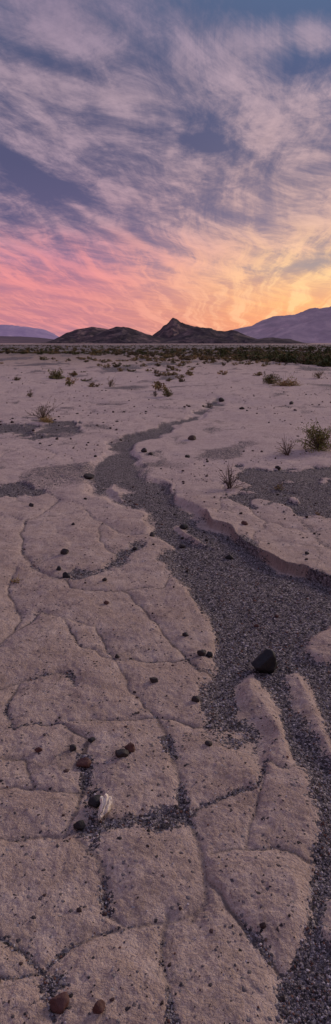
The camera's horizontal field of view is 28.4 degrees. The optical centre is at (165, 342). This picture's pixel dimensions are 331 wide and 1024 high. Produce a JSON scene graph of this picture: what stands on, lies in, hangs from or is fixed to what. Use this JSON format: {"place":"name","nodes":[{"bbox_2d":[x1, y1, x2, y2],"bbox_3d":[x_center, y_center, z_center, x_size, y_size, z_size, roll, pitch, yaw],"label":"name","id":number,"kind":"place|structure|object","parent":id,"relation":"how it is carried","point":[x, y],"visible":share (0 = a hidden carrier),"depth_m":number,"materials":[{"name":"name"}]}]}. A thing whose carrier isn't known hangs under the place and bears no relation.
{"place":"outdoors","nodes":[
{"label":"outdoors","id":0,"kind":"place"},
{"bbox_2d":[0,336,53,342],"bbox_3d":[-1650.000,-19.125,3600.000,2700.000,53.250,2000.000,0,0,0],"label":"alluvial fan","id":1,"kind":"object","parent":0,"point":[12,339],"visible":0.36,"depth_m":3278.80},
{"bbox_2d":[0,325,58,338],"bbox_3d":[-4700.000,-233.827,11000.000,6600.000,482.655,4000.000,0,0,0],"label":"distant range","id":2,"kind":"structure","parent":0,"point":[9,330],"depth_m":10584.21,"materials":[{"name":"purple stone"}]},
{"bbox_2d":[0,343,330,1023],"bbox_3d":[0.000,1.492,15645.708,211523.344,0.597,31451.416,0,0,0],"label":"ground","id":3,"kind":"structure","parent":0,"point":[165,431],"depth_m":2.84,"materials":[{"name":"beige soil"}]},
{"bbox_2d":[11,575,25,582],"bbox_3d":[-0.940,1.504,4.129,0.101,0.074,0.090,0,0,39],"label":"straw grass tuft","id":4,"kind":"object","parent":3,"relation":"on","point":[13,580],"visible":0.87,"depth_m":4.12,"materials":[{"name":"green plant"}]},
{"bbox_2d":[34,747,42,751],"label":"stone","id":5,"kind":"object","parent":3,"relation":"on","point":[38,749],"visible":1,"depth_m":2.39,"materials":[{"name":"brown stone"}]},
{"bbox_2d":[25,396,60,417],"bbox_3d":[-2.390,1.277,12.783,0.953,0.469,0.640,0,0,27],"label":"dry twig shrub","id":6,"kind":"object","parent":3,"relation":"on","point":[43,412],"visible":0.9,"depth_m":12.81,"materials":[{"name":"brown plant"}]},
{"bbox_2d":[37,416,54,422],"bbox_3d":[-2.196,1.390,12.031,0.407,0.212,0.479,0,0,0],"label":"straw grass tuft","id":7,"kind":"object","parent":3,"relation":"on","point":[46,419],"visible":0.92,"depth_m":11.97,"materials":[{"name":"beige plant"}]},
{"bbox_2d":[46,367,64,378],"bbox_3d":[-4.557,1.268,27.242,0.838,0.532,0.794,0,0,-14],"label":"creosote bush","id":8,"kind":"object","parent":3,"relation":"on","point":[53,375],"visible":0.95,"depth_m":27.20,"materials":[{"name":"green plant"}]},
{"bbox_2d":[49,992,68,1013],"bbox_3d":[-0.236,1.487,1.469,0.044,0.030,0.037,0,0,-28],"label":"stone","id":9,"kind":"object","parent":3,"relation":"on","point":[59,1003],"visible":1,"depth_m":1.46,"materials":[{"name":"brown stone"}]},
{"bbox_2d":[60,548,68,554],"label":"stone","id":10,"kind":"object","parent":3,"relation":"on","point":[64,551],"visible":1,"depth_m":4.58,"materials":[{"name":"black stone"}]},
{"bbox_2d":[62,572,69,577],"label":"stone","id":11,"kind":"object","parent":3,"relation":"on","point":[66,575],"visible":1,"depth_m":4.17,"materials":[{"name":"black stone"}]},
{"bbox_2d":[69,744,75,751],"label":"stone","id":12,"kind":"object","parent":3,"relation":"on","point":[72,747],"visible":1,"depth_m":2.40,"materials":[{"name":"grey stone"}]},
{"bbox_2d":[73,820,84,829],"bbox_3d":[-0.267,1.494,2.026,0.038,0.028,0.030,0,0,0],"label":"stone","id":13,"kind":"object","parent":3,"relation":"on","point":[79,825],"visible":1,"depth_m":2.02,"materials":[{"name":"black stone"}]},
{"bbox_2d":[76,757,90,767],"bbox_3d":[-0.290,1.498,2.326,0.054,0.034,0.044,0,0,0],"label":"stone","id":14,"kind":"object","parent":3,"relation":"on","point":[84,762],"visible":1,"depth_m":2.31,"materials":[{"name":"brown stone"}]},
{"bbox_2d":[83,473,94,478],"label":"stone","id":15,"kind":"object","parent":3,"relation":"on","point":[88,475],"visible":0.94,"depth_m":7.32,"materials":[{"name":"grey stone"}]},
{"bbox_2d":[88,737,94,742],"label":"stone","id":16,"kind":"object","parent":3,"relation":"on","point":[91,739],"visible":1,"depth_m":2.45,"materials":[{"name":"grey stone"}]},
{"bbox_2d":[88,794,101,807],"bbox_3d":[-0.223,1.488,2.113,0.049,0.035,0.040,0,0,-39],"label":"stone","id":17,"kind":"object","parent":3,"relation":"on","point":[94,801],"visible":0.84,"depth_m":2.10,"materials":[{"name":"black stone"}]},
{"bbox_2d":[92,999,104,1013],"bbox_3d":[-0.148,1.480,1.456,0.027,0.026,0.022,0,0,12],"label":"stone","id":18,"kind":"object","parent":3,"relation":"on","point":[98,1007],"visible":1,"depth_m":1.45,"materials":[{"name":"brown stone"}]},
{"bbox_2d":[98,793,111,820],"bbox_3d":[-0.193,1.479,2.082,0.043,0.035,0.089,0,14,6],"label":"bleached wood fragment","id":19,"kind":"object","parent":3,"relation":"on","point":[105,805],"visible":1,"depth_m":2.08,"materials":[{"name":"white wood"}]},
{"bbox_2d":[115,749,128,757],"bbox_3d":[-0.157,1.482,2.359,0.048,0.029,0.038,0,0,-19],"label":"stone","id":20,"kind":"object","parent":3,"relation":"on","point":[120,753],"visible":1,"depth_m":2.35,"materials":[{"name":"grey stone"}]},
{"bbox_2d":[124,742,134,751],"bbox_3d":[-0.131,1.480,2.384,0.038,0.035,0.031,0,0,18],"label":"stone","id":21,"kind":"object","parent":3,"relation":"on","point":[130,747],"visible":0.99,"depth_m":2.38,"materials":[{"name":"brown stone"}]},
{"bbox_2d":[149,677,157,682],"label":"stone","id":22,"kind":"object","parent":3,"relation":"on","point":[153,679],"visible":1,"depth_m":2.87,"materials":[{"name":"grey stone"}]},
{"bbox_2d":[0,344,330,389],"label":"desert scrub","id":23,"kind":"object","parent":3,"relation":"on","point":[177,352],"visible":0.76,"depth_m":70.35,"materials":[{"name":"green plant"}]},
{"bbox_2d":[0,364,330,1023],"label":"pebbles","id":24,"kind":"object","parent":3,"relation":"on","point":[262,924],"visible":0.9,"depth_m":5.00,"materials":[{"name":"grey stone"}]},
{"bbox_2d":[161,388,172,396],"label":"creosote bush","id":25,"kind":"object","parent":3,"relation":"on","point":[167,393],"visible":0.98,"depth_m":18.51,"materials":[{"name":"green plant"}]},
{"bbox_2d":[179,524,187,528],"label":"stone","id":26,"kind":"object","parent":3,"relation":"on","point":[183,526],"visible":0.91,"depth_m":5.34,"materials":[{"name":"grey stone"}]},
{"bbox_2d":[188,435,195,439],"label":"stone","id":27,"kind":"object","parent":3,"relation":"on","point":[191,437],"visible":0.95,"depth_m":10.16,"materials":[{"name":"brown stone"}]},
{"bbox_2d":[191,696,199,701],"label":"stone","id":28,"kind":"object","parent":3,"relation":"on","point":[195,699],"visible":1,"depth_m":2.72,"materials":[{"name":"grey stone"}]},
{"bbox_2d":[197,649,205,655],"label":"stone","id":29,"kind":"object","parent":3,"relation":"on","point":[202,652],"visible":0.99,"depth_m":3.14,"materials":[{"name":"stone"}]},
{"bbox_2d":[205,740,211,745],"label":"stone","id":30,"kind":"object","parent":3,"relation":"on","point":[208,742],"visible":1,"depth_m":2.42,"materials":[{"name":"grey stone"}]},
{"bbox_2d":[206,651,212,656],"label":"stone","id":31,"kind":"object","parent":3,"relation":"on","point":[209,654],"visible":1,"depth_m":3.15,"materials":[{"name":"black stone"}]},
{"bbox_2d":[219,463,250,488],"bbox_3d":[0.705,1.375,6.741,0.413,0.310,0.279,0,0,22],"label":"dry twig shrub","id":32,"kind":"object","parent":3,"relation":"on","point":[229,481],"visible":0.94,"depth_m":6.71,"materials":[{"name":"brown plant"}]},
{"bbox_2d":[251,649,277,672],"bbox_3d":[0.455,1.493,3.053,0.134,0.113,0.100,0,0,-26],"label":"black boulder","id":33,"kind":"object","parent":3,"relation":"on","point":[265,661],"visible":0.98,"depth_m":3.02,"materials":[{"name":"black stone"}]},
{"bbox_2d":[262,371,281,383],"bbox_3d":[3.891,1.269,23.825,0.741,0.517,0.833,0,0,29],"label":"desert shrub","id":34,"kind":"object","parent":3,"relation":"on","point":[268,380],"visible":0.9,"depth_m":23.73,"materials":[{"name":"green plant"}]},
{"bbox_2d":[216,346,330,366],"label":"creosote thicket","id":35,"kind":"object","parent":3,"relation":"on","point":[318,359],"visible":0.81,"depth_m":59.09,"materials":[{"name":"green plant"}]},
{"bbox_2d":[274,481,284,489],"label":"straw grass tuft","id":36,"kind":"object","parent":3,"relation":"on","point":[279,488],"visible":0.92,"depth_m":6.72,"materials":[{"name":"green plant"}]},
{"bbox_2d":[275,436,294,456],"bbox_3d":[1.621,1.375,8.805,0.324,0.317,0.552,0,0,11],"label":"dry twig shrub","id":37,"kind":"object","parent":3,"relation":"on","point":[285,452],"visible":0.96,"depth_m":8.71,"materials":[{"name":"brown plant"}]},
{"bbox_2d":[270,371,303,386],"bbox_3d":[4.145,1.280,22.317,1.266,0.649,1.233,0,0,0],"label":"straw grass tuft","id":38,"kind":"object","parent":3,"relation":"on","point":[285,383],"visible":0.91,"depth_m":22.33,"materials":[{"name":"beige plant"}]},
{"bbox_2d":[295,420,330,454],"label":"creosote bush","id":39,"kind":"object","parent":3,"relation":"on","point":[317,437],"visible":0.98,"depth_m":9.03,"materials":[{"name":"green plant"}]},
{"bbox_2d":[312,369,323,377],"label":"dry twig shrub","id":40,"kind":"object","parent":3,"relation":"on","point":[317,375],"visible":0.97,"depth_m":27.26,"materials":[{"name":"brown plant"}]},
{"bbox_2d":[0,479,330,1023],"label":"gravel","id":41,"kind":"structure","parent":0,"point":[60,983],"depth_m":2.38,"materials":[{"name":"grey gravel"}]},
{"bbox_2d":[0,0,330,336],"label":"sky","id":42,"kind":"structure","parent":0,"point":[161,161],"materials":[{"name":"multicoloured"}]},
{"bbox_2d":[34,318,310,343],"bbox_3d":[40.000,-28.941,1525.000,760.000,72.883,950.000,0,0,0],"label":"desert hills","id":43,"kind":"structure","parent":0,"point":[173,331],"depth_m":1391.61,"materials":[{"name":"brown stone"}]},
{"bbox_2d":[234,306,330,342],"bbox_3d":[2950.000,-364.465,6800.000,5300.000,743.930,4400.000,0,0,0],"label":"distant mountains","id":44,"kind":"structure","parent":0,"point":[311,325],"depth_m":6375.69,"materials":[{"name":"purple stone"}]}
]}

